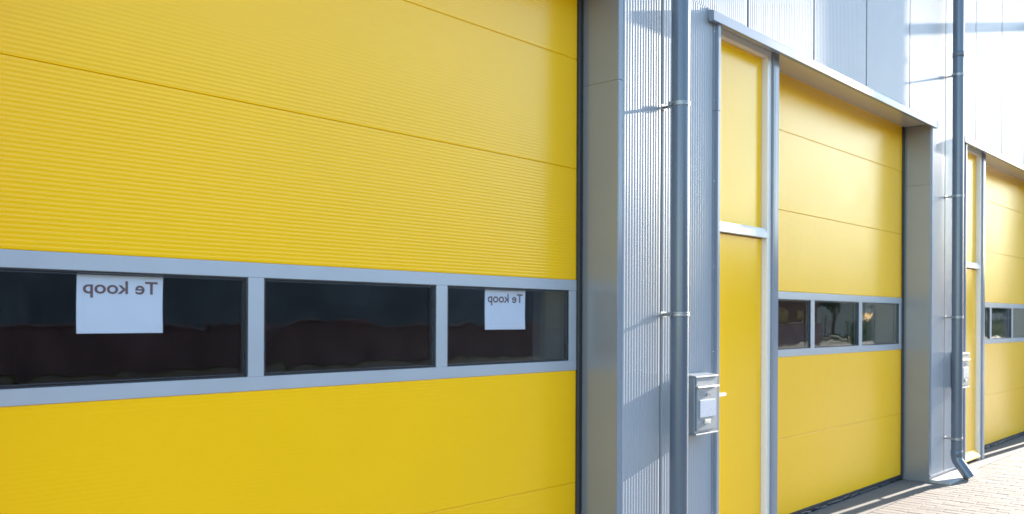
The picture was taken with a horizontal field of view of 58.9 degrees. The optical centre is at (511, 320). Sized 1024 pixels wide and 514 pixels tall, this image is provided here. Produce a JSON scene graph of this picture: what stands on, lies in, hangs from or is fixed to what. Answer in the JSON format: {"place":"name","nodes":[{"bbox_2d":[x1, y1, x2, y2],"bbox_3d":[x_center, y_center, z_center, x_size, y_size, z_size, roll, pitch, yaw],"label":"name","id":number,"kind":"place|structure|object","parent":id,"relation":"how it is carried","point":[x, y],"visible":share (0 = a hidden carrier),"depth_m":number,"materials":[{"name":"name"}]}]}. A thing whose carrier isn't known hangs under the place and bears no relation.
{"place":"outdoors","nodes":[
{"label":"outdoors","id":0,"kind":"place"},
{"bbox_2d":[869,450,1023,513],"bbox_3d":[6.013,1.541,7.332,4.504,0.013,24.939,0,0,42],"label":"paved yard","id":1,"kind":"structure","parent":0,"point":[1003,486],"depth_m":7.88,"materials":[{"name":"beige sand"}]},
{"bbox_2d":[930,469,979,484],"bbox_3d":[4.318,1.521,8.813,0.174,0.050,0.975,0,0,42],"label":"concrete apron","id":2,"kind":"object","parent":1,"relation":"on","point":[952,477],"visible":0.57,"depth_m":8.64,"materials":[{"name":"grey concrete"}]},
{"label":"ground","id":3,"kind":"structure","parent":0,"visible":0},
{"bbox_2d":[808,435,1023,513],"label":"concrete threshold","id":4,"kind":"object","parent":3,"relation":"on","point":[870,501],"depth_m":8.06,"materials":[{"name":"grey concrete"}]},
{"bbox_2d":[0,0,1023,513],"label":"warehouse","id":5,"kind":"structure","parent":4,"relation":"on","point":[796,226],"depth_m":4.88,"materials":[{"name":"silver metal"}]},
{"bbox_2d":[76,272,162,333],"bbox_3d":[-1.348,-0.059,3.127,0.005,0.207,0.302,0,0,42],"label":"paper notice","id":6,"kind":"object","parent":5,"relation":"attached to","point":[116,304],"visible":1,"depth_m":3.12,"materials":[{"name":"white paper"}]},
{"bbox_2d":[0,0,583,513],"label":"garage door","id":7,"kind":"structure","parent":5,"relation":"in","point":[437,145],"depth_m":3.63,"materials":[{"name":"yellow metal"}]},
{"bbox_2d":[485,288,524,329],"bbox_3d":[-0.035,-0.056,4.574,0.007,0.207,0.302,0,0,42],"label":"paper notice","id":8,"kind":"object","parent":5,"relation":"attached to","point":[504,309],"visible":1,"depth_m":4.57,"materials":[{"name":"white paper"}]},
{"bbox_2d":[688,372,719,435],"bbox_3d":[1.111,0.488,5.318,0.118,0.351,0.254,0,0,42],"label":"mailbox","id":9,"kind":"object","parent":5,"relation":"attached to","point":[702,403],"visible":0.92,"depth_m":5.25,"materials":[{"name":"silver metal"}]},
{"bbox_2d":[696,386,716,430],"bbox_3d":[1.143,0.516,5.288,0.030,0.247,0.226,0,0,42],"label":"front door","id":10,"kind":"structure","parent":9,"relation":"in","point":[706,398],"depth_m":5.28,"materials":[{"name":"silver metal"}]},
{"bbox_2d":[719,28,770,513],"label":"side door","id":11,"kind":"structure","parent":5,"relation":"in","point":[745,113],"depth_m":6.04,"materials":[{"name":"metal"}]},
{"bbox_2d":[777,72,904,513],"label":"garage door","id":12,"kind":"structure","parent":5,"relation":"in","point":[842,164],"depth_m":7.55,"materials":[{"name":"metal"}]},
{"bbox_2d":[963,352,970,387],"bbox_3d":[4.466,0.494,9.008,0.118,0.351,0.254,0,0,42],"label":"mailbox","id":13,"kind":"object","parent":5,"relation":"attached to","point":[966,359],"visible":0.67,"depth_m":8.98,"materials":[{"name":"silver metal"}]},
{"bbox_2d":[963,360,968,384],"bbox_3d":[4.499,0.521,8.979,0.030,0.247,0.226,0,0,42],"label":"front door","id":14,"kind":"structure","parent":13,"relation":"in","point":[965,362],"depth_m":8.98,"materials":[{"name":"silver metal"}]},
{"bbox_2d":[966,146,981,461],"bbox_3d":[4.828,-0.156,9.648,0.120,3.362,0.849,0,0,42],"label":"side door","id":15,"kind":"structure","parent":5,"relation":"in","point":[974,157],"depth_m":9.86,"materials":[{"name":"yellow metal"}]},
{"bbox_2d":[984,165,1023,448],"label":"garage door","id":16,"kind":"structure","parent":5,"relation":"in","point":[1004,200],"depth_m":11.32,"materials":[{"name":"yellow metal"}]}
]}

